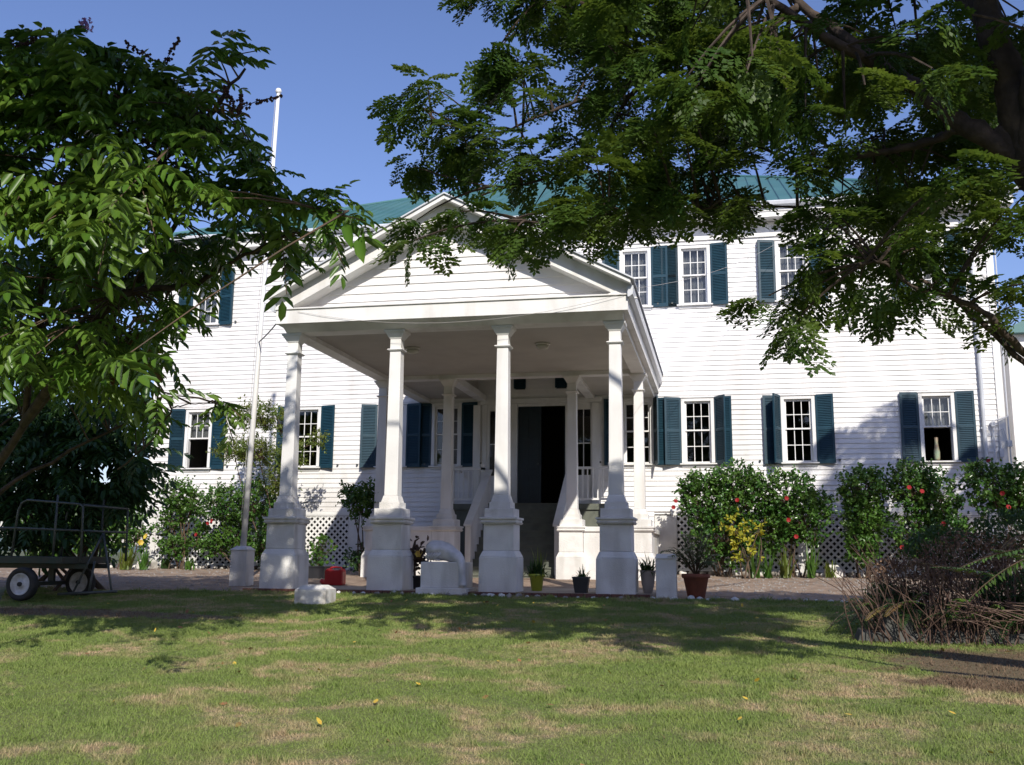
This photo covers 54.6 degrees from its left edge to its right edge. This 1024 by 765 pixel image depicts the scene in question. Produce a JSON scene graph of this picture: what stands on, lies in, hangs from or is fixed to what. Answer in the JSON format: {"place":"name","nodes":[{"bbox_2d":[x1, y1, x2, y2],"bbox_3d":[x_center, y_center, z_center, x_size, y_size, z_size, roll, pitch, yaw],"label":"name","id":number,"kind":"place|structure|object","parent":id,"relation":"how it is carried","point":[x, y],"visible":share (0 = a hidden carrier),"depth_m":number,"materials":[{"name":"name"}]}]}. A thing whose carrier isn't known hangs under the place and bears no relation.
{"place":"outdoors","nodes":[
{"label":"outdoors","id":0,"kind":"place"},
{"bbox_2d":[0,538,141,551],"bbox_3d":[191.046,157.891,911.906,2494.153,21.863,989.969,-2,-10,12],"label":"hills","id":1,"kind":"structure","parent":0,"point":[73,548],"depth_m":964.86,"materials":[{"name":"green plant"}]},
{"bbox_2d":[1,551,726,574],"bbox_3d":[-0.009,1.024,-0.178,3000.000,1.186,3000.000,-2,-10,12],"label":"ground","id":2,"kind":"structure","parent":0,"point":[115,557],"depth_m":96.64,"materials":[{"name":"green plant"}]},
{"bbox_2d":[23,478,141,539],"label":"distant tree","id":3,"kind":"object","parent":2,"relation":"on","point":[76,513],"visible":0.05,"depth_m":47.03,"materials":[{"name":"green plant"}]},
{"bbox_2d":[0,392,193,590],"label":"dark bush","id":4,"kind":"object","parent":2,"relation":"on","point":[48,435],"visible":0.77,"depth_m":17.45,"materials":[{"name":"green plant"}]},
{"bbox_2d":[142,171,1018,595],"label":"white house","id":5,"kind":"structure","parent":2,"relation":"on","point":[570,441],"depth_m":25.00,"materials":[{"name":"white wood"}]},
{"bbox_2d":[167,408,226,471],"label":"window","id":6,"kind":"structure","parent":5,"relation":"in","point":[180,440],"depth_m":28.59,"materials":[{"name":"white paint"}]},
{"bbox_2d":[178,268,234,328],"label":"window","id":7,"kind":"structure","parent":5,"relation":"in","point":[225,312],"depth_m":29.11,"materials":[{"name":"white paint"}]},
{"bbox_2d":[284,264,312,282],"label":"window","id":8,"kind":"structure","parent":5,"relation":"in","point":[305,266],"depth_m":28.75,"materials":[{"name":"white paint"}]},
{"bbox_2d":[275,405,334,470],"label":"window","id":9,"kind":"structure","parent":5,"relation":"in","point":[326,413],"depth_m":27.75,"materials":[{"name":"white paint"}]},
{"bbox_2d":[359,403,421,469],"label":"window","id":10,"kind":"structure","parent":5,"relation":"in","point":[412,412],"depth_m":27.30,"materials":[{"name":"white paint"}]},
{"bbox_2d":[421,402,477,469],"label":"window","id":11,"kind":"structure","parent":5,"relation":"in","point":[463,411],"depth_m":27.05,"materials":[{"name":"white paint"}]},
{"bbox_2d":[301,293,623,322],"bbox_3d":[-1.018,-1.279,17.875,6.102,0.402,0.006,-2,-10,12],"label":"cable","id":12,"kind":"object","parent":5,"relation":"attached to","point":[467,321],"visible":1,"depth_m":17.76,"materials":[{"name":"grey plastic"}]},
{"bbox_2d":[518,407,541,502],"bbox_3d":[0.473,1.945,26.553,0.630,2.610,0.064,-2,-10,12],"label":"door","id":13,"kind":"structure","parent":5,"relation":"in","point":[529,418],"depth_m":26.53,"materials":[{"name":"wood"}]},
{"bbox_2d":[537,407,564,476],"bbox_3d":[1.219,1.956,26.580,1.093,2.610,0.471,7,-12,-33],"label":"door","id":14,"kind":"structure","parent":5,"relation":"in","point":[564,407],"depth_m":26.50,"materials":[{"name":"wood"}]},
{"bbox_2d":[603,245,667,309],"bbox_3d":[3.334,-2.778,26.797,1.741,1.764,0.342,-2,-10,12],"label":"window","id":15,"kind":"structure","parent":5,"relation":"in","point":[645,267],"depth_m":26.74,"materials":[{"name":"white paint"}]},
{"bbox_2d":[604,395,670,467],"bbox_3d":[3.251,1.296,25.873,1.734,1.838,0.633,-2,-10,12],"label":"window","id":16,"kind":"structure","parent":5,"relation":"in","point":[655,417],"depth_m":25.94,"materials":[{"name":"white paint"}]},
{"bbox_2d":[661,242,728,308],"bbox_3d":[4.864,-2.820,26.481,1.740,1.764,0.347,-2,-10,12],"label":"window","id":17,"kind":"structure","parent":5,"relation":"in","point":[682,264],"depth_m":26.46,"materials":[{"name":"white paint"}]},
{"bbox_2d":[663,394,732,467],"bbox_3d":[4.787,1.260,25.588,1.734,1.838,0.574,-2,-10,12],"label":"window","id":18,"kind":"structure","parent":5,"relation":"in","point":[720,412],"depth_m":25.64,"materials":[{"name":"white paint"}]},
{"bbox_2d":[625,241,779,289],"bbox_3d":[4.598,-2.728,21.676,0.007,3.707,9.688,-6,-12,32],"label":"cable","id":19,"kind":"object","parent":5,"relation":"attached to","point":[700,275],"visible":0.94,"depth_m":20.46,"materials":[{"name":"grey plastic"}]},
{"bbox_2d":[757,238,827,304],"bbox_3d":[7.320,-2.889,25.959,1.741,1.764,0.385,-2,-10,12],"label":"window","id":20,"kind":"structure","parent":5,"relation":"in","point":[770,262],"depth_m":26.02,"materials":[{"name":"white paint"}]},
{"bbox_2d":[762,393,835,466],"bbox_3d":[7.246,1.191,25.065,1.739,1.838,0.612,-2,-10,12],"label":"window","id":21,"kind":"structure","parent":5,"relation":"in","point":[821,408],"depth_m":25.14,"materials":[{"name":"white paint"}]},
{"bbox_2d":[894,231,966,298],"bbox_3d":[10.574,-2.972,25.314,1.741,1.764,0.342,-2,-10,12],"label":"window","id":22,"kind":"structure","parent":5,"relation":"in","point":[951,237],"depth_m":25.22,"materials":[{"name":"white paint"}]},
{"bbox_2d":[934,437,939,460],"bbox_3d":[10.537,1.659,24.631,0.150,0.590,0.146,-2,-10,12],"label":"tall vase","id":23,"kind":"object","parent":5,"relation":"in","point":[936,453],"visible":0.96,"depth_m":24.58,"materials":[{"name":"ceramic"}]},
{"bbox_2d":[899,390,978,464],"bbox_3d":[10.537,1.139,24.599,1.740,1.838,0.342,-2,-10,12],"label":"window","id":24,"kind":"structure","parent":5,"relation":"in","point":[938,409],"depth_m":24.55,"materials":[{"name":"white paint"}]},
{"bbox_2d":[1000,321,1023,573],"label":"side wing","id":25,"kind":"structure","parent":5,"relation":"attached to","point":[1014,373],"depth_m":29.49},
{"bbox_2d":[881,611,912,642],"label":"edging block","id":26,"kind":"structure","parent":2,"relation":"on","point":[891,625],"depth_m":11.19,"materials":[{"name":"concrete"}]},
{"bbox_2d":[933,630,965,643],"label":"edging block","id":27,"kind":"structure","parent":2,"relation":"on","point":[938,639],"depth_m":11.04,"materials":[{"name":"concrete"}]},
{"bbox_2d":[962,632,979,643],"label":"edging block","id":28,"kind":"structure","parent":2,"relation":"on","point":[975,636],"depth_m":11.04,"materials":[{"name":"concrete"}]},
{"bbox_2d":[979,628,1016,644],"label":"edging block","id":29,"kind":"structure","parent":2,"relation":"on","point":[994,634],"depth_m":10.96,"materials":[{"name":"concrete"}]},
{"bbox_2d":[1010,633,1023,644],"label":"edging block","id":30,"kind":"structure","parent":2,"relation":"on","point":[1021,637],"depth_m":10.93,"materials":[{"name":"concrete"}]},
{"bbox_2d":[247,585,655,596],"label":"portico floor","id":31,"kind":"structure","parent":0,"point":[544,590],"depth_m":17.91,"materials":[{"name":"grey concrete"}]},
{"bbox_2d":[319,566,345,584],"bbox_3d":[-3.570,3.837,19.720,0.506,0.371,0.200,-2,-10,12],"label":"fuel can","id":32,"kind":"object","parent":31,"relation":"on","point":[335,577],"visible":1,"depth_m":19.62,"materials":[{"name":"red plastic"}]},
{"bbox_2d":[410,535,431,588],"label":"potted plant","id":33,"kind":"object","parent":31,"relation":"on","point":[418,553],"visible":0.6,"depth_m":18.06,"materials":[{"name":"black plastic"}]},
{"bbox_2d":[523,547,550,590],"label":"potted fern","id":34,"kind":"object","parent":31,"relation":"on","point":[537,575],"visible":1,"depth_m":17.58,"materials":[{"name":"yellow ceramic"}]},
{"bbox_2d":[572,566,590,592],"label":"potted plant","id":35,"kind":"object","parent":31,"relation":"on","point":[581,581],"visible":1,"depth_m":16.82,"materials":[{"name":"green plant"}]},
{"bbox_2d":[637,555,655,593],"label":"potted plant","id":36,"kind":"object","parent":31,"relation":"on","point":[647,572],"visible":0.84,"depth_m":16.92,"materials":[{"name":"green plant"}]},
{"bbox_2d":[0,567,1021,603],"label":"gravel drive","id":37,"kind":"structure","parent":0,"point":[354,580],"depth_m":20.59,"materials":[{"name":"beige gravel"}]},
{"bbox_2d":[10,516,63,555],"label":"leafy shrub","id":38,"kind":"object","parent":37,"relation":"on","point":[38,552],"visible":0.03,"depth_m":27.51,"materials":[{"name":"green plant"}]},
{"bbox_2d":[58,513,115,560],"bbox_3d":[-11.766,4.341,27.557,1.985,1.646,1.461,-5,-11,30],"label":"leafy shrub","id":39,"kind":"object","parent":37,"relation":"on","point":[90,550],"visible":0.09,"depth_m":27.21,"materials":[{"name":"green plant"}]},
{"bbox_2d":[118,544,136,569],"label":"strap leaf plant","id":40,"kind":"object","parent":37,"relation":"on","point":[125,565],"visible":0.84,"depth_m":26.14,"materials":[{"name":"green plant"}]},
{"bbox_2d":[104,503,158,568],"bbox_3d":[-10.297,3.916,26.861,1.794,2.288,1.472,-2,-10,12],"label":"leafy shrub","id":41,"kind":"object","parent":37,"relation":"on","point":[136,534],"visible":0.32,"depth_m":26.72,"materials":[{"name":"green plant"}]},
{"bbox_2d":[132,544,152,569],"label":"strap leaf plant","id":42,"kind":"object","parent":37,"relation":"on","point":[145,559],"visible":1,"depth_m":26.12,"materials":[{"name":"green plant"}]},
{"bbox_2d":[136,558,157,568],"bbox_3d":[-9.982,4.952,27.140,0.419,0.300,0.419,-2,-10,12],"label":"marker block","id":43,"kind":"object","parent":37,"relation":"on","point":[153,564],"depth_m":27.04,"materials":[{"name":"white stone"}]},
{"bbox_2d":[161,558,169,567],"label":"strap leaf plant","id":44,"kind":"object","parent":37,"relation":"on","point":[165,564],"visible":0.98,"depth_m":26.84,"materials":[{"name":"green plant"}]},
{"bbox_2d":[150,474,213,569],"bbox_3d":[-8.900,3.785,26.983,1.885,2.583,1.305,-2,-10,12],"label":"hibiscus bush","id":45,"kind":"object","parent":37,"relation":"on","point":[180,505],"visible":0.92,"depth_m":26.86,"materials":[{"name":"green plant"}]},
{"bbox_2d":[182,556,194,569],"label":"strap leaf plant","id":46,"kind":"object","parent":37,"relation":"on","point":[189,565],"visible":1,"depth_m":26.20,"materials":[{"name":"green plant"}]},
{"bbox_2d":[194,472,277,565],"bbox_3d":[-7.076,3.685,26.332,2.845,2.618,1.525,-2,-10,12],"label":"hibiscus bush","id":47,"kind":"object","parent":37,"relation":"on","point":[236,511],"visible":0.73,"depth_m":26.26,"materials":[{"name":"green plant"}]},
{"bbox_2d":[229,88,281,585],"bbox_3d":[-5.311,-1.140,20.752,0.510,10.700,0.380,-2,-10,12],"label":"flagpole","id":48,"kind":"object","parent":37,"relation":"on","point":[242,564],"visible":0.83,"depth_m":20.22,"materials":[{"name":"white metal"}]},
{"bbox_2d":[259,324,276,341],"bbox_3d":[-4.846,-0.983,19.667,0.025,0.079,2.128,5,-11,-23],"label":"cable","id":49,"kind":"object","parent":48,"relation":"attached to","point":[268,332],"visible":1,"depth_m":19.58,"materials":[{"name":"grey plastic"}]},
{"bbox_2d":[206,394,329,549],"bbox_3d":[-6.384,2.607,26.050,3.482,4.666,1.519,-2,-10,12],"label":"feathery tree","id":50,"kind":"object","parent":37,"relation":"on","point":[240,451],"visible":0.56,"depth_m":26.07,"materials":[{"name":"green plant"}]},
{"bbox_2d":[305,533,339,578],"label":"potted plant","id":51,"kind":"object","parent":37,"relation":"on","point":[317,572],"visible":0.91,"depth_m":22.34,"materials":[{"name":"green plant"}]},
{"bbox_2d":[343,542,364,571],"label":"leafy shrub","id":52,"kind":"object","parent":37,"relation":"on","point":[353,561],"visible":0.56,"depth_m":23.48,"materials":[{"name":"green plant"}]},
{"bbox_2d":[335,476,375,575],"bbox_3d":[-3.636,3.410,23.613,1.180,2.389,0.927,-5,-11,29],"label":"potted tree","id":53,"kind":"object","parent":37,"relation":"on","point":[364,497],"visible":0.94,"depth_m":23.55,"materials":[{"name":"green plant"}]},
{"bbox_2d":[416,540,475,595],"bbox_3d":[-1.150,3.256,17.438,0.900,0.957,0.722,-2,-10,12],"label":"sculpture","id":54,"kind":"object","parent":37,"relation":"on","point":[453,575],"visible":0.96,"depth_m":17.18,"materials":[{"name":"stone"}]},
{"bbox_2d":[242,588,649,597],"bbox_3d":[-1.280,3.664,17.204,7.286,0.090,0.115,-2,-10,12],"label":"brick edging","id":55,"kind":"object","parent":37,"relation":"on","point":[572,595],"visible":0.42,"depth_m":16.88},
{"bbox_2d":[655,554,677,598],"bbox_3d":[2.545,3.218,16.339,0.353,0.780,0.353,-2,-10,12],"label":"post","id":56,"kind":"object","parent":37,"relation":"on","point":[666,576],"visible":0.78,"depth_m":16.19,"materials":[{"name":"white concrete"}]},
{"bbox_2d":[660,525,720,598],"bbox_3d":[2.973,2.947,16.423,1.101,1.229,0.873,3,-10,-13],"label":"potted palm","id":57,"kind":"object","parent":37,"relation":"on","point":[695,582],"visible":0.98,"depth_m":16.35,"materials":[{"name":"plant"}]},
{"bbox_2d":[671,457,774,576],"bbox_3d":[5.079,3.230,23.853,2.473,2.867,1.521,-2,-10,12],"label":"hibiscus bush","id":58,"kind":"object","parent":37,"relation":"on","point":[730,496],"visible":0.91,"depth_m":23.70,"materials":[{"name":"green plant"}]},
{"bbox_2d":[732,571,740,575],"bbox_3d":[5.468,4.647,24.077,0.259,0.146,0.214,-6,-12,34],"label":"border stone","id":59,"kind":"object","parent":37,"relation":"on","point":[738,573],"visible":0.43,"depth_m":24.00,"materials":[{"name":"white stone"}]},
{"bbox_2d":[713,507,766,578],"bbox_3d":[5.304,3.710,22.996,1.029,1.691,0.851,-8,-13,41],"label":"croton","id":60,"kind":"object","parent":37,"relation":"on","point":[760,533],"visible":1,"depth_m":22.98,"materials":[{"name":"yellow plant"}]},
{"bbox_2d":[737,542,763,577],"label":"strap leaf plant","id":61,"kind":"object","parent":37,"relation":"on","point":[752,565],"visible":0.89,"depth_m":22.92,"materials":[{"name":"green plant"}]},
{"bbox_2d":[760,550,780,577],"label":"strap leaf plant","id":62,"kind":"object","parent":37,"relation":"on","point":[767,570],"visible":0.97,"depth_m":22.93,"materials":[{"name":"green plant"}]},
{"bbox_2d":[776,548,798,577],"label":"strap leaf plant","id":63,"kind":"object","parent":37,"relation":"on","point":[785,571],"visible":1,"depth_m":22.97,"materials":[{"name":"green plant"}]},
{"bbox_2d":[742,464,837,577],"bbox_3d":[6.615,3.278,23.665,2.224,2.731,1.500,-2,-10,12],"label":"hibiscus bush","id":64,"kind":"object","parent":37,"relation":"on","point":[779,511],"visible":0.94,"depth_m":23.48,"materials":[{"name":"green plant"}]},
{"bbox_2d":[799,543,822,577],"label":"strap leaf plant","id":65,"kind":"object","parent":37,"relation":"on","point":[811,566],"visible":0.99,"depth_m":22.95,"materials":[{"name":"green plant"}]},
{"bbox_2d":[823,560,837,577],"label":"strap leaf plant","id":66,"kind":"object","parent":37,"relation":"on","point":[828,569],"visible":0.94,"depth_m":23.04,"materials":[{"name":"green plant"}]},
{"bbox_2d":[824,565,842,577],"bbox_3d":[7.617,4.477,23.535,0.399,0.310,0.399,-2,-10,12],"label":"marker block","id":67,"kind":"object","parent":37,"relation":"on","point":[839,570],"depth_m":23.34,"materials":[{"name":"white stone"}]},
{"bbox_2d":[848,571,855,577],"bbox_3d":[8.043,4.562,23.491,0.195,0.190,0.215,-4,-11,26],"label":"border stone","id":68,"kind":"object","parent":37,"relation":"on","point":[852,575],"visible":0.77,"depth_m":23.42,"materials":[{"name":"grey stone"}]},
{"bbox_2d":[832,462,894,577],"bbox_3d":[8.263,3.232,23.296,1.435,2.717,1.523,-2,-10,12],"label":"hibiscus bush","id":69,"kind":"object","parent":37,"relation":"on","point":[860,528],"visible":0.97,"depth_m":23.11,"materials":[{"name":"green plant"}]},
{"bbox_2d":[877,455,978,571],"bbox_3d":[9.444,3.069,22.656,2.183,2.863,1.641,-2,-10,12],"label":"hibiscus bush","id":70,"kind":"object","parent":37,"relation":"on","point":[921,495],"visible":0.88,"depth_m":22.63,"materials":[{"name":"green plant"}]},
{"bbox_2d":[951,457,1023,568],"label":"hibiscus bush","id":71,"kind":"object","parent":37,"relation":"on","point":[1011,490],"visible":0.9,"depth_m":22.02,"materials":[{"name":"green plant"}]},
{"bbox_2d":[0,585,1023,764],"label":"lawn","id":72,"kind":"structure","parent":0,"point":[972,668],"depth_m":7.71,"materials":[{"name":"green plant"}]},
{"bbox_2d":[0,495,128,600],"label":"flatbed cart","id":73,"kind":"object","parent":72,"relation":"on","point":[23,582],"visible":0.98,"depth_m":16.01,"materials":[{"name":"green metal"}]},
{"bbox_2d":[0,17,387,495],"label":"broad leaved tree","id":74,"kind":"object","parent":72,"relation":"on","point":[122,193],"visible":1,"depth_m":9.63,"materials":[{"name":"green plant"}]},
{"bbox_2d":[294,585,335,603],"bbox_3d":[-3.118,3.376,15.741,0.520,0.325,0.450,-2,-10,12],"label":"concrete block","id":75,"kind":"object","parent":72,"relation":"on","point":[315,594],"depth_m":15.55,"materials":[{"name":"white concrete"}]},
{"bbox_2d":[366,0,1023,377],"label":"spreading tree","id":76,"kind":"object","parent":72,"relation":"on","point":[748,84],"visible":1,"depth_m":8.14,"materials":[{"name":"green plant"}]},
{"bbox_2d":[809,506,1023,646],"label":"brush pile","id":77,"kind":"object","parent":72,"relation":"on","point":[1004,578],"visible":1,"depth_m":11.44,"materials":[{"name":"brown plant"}]},
{"bbox_2d":[909,628,934,642],"bbox_3d":[4.648,2.890,11.251,0.369,0.194,0.373,-2,-10,12],"label":"edging block","id":78,"kind":"object","parent":72,"relation":"on","point":[914,635],"depth_m":11.13,"materials":[{"name":"concrete"}]},
{"bbox_2d":[0,0,1023,545],"label":"sky","id":79,"kind":"structure","parent":0,"point":[332,58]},
{"bbox_2d":[98,563,983,576],"bbox_3d":[0.538,5.069,26.884,50.000,0.038,3.200,-2,-10,12],"label":"flower bed","id":80,"kind":"object","parent":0,"point":[352,568],"visible":0.06,"depth_m":25.44,"materials":[{"name":"soil"}]},
{"bbox_2d":[854,628,886,641],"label":"edging block","id":81,"kind":"structure","parent":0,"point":[858,636],"depth_m":11.24,"materials":[{"name":"concrete"}]}
]}

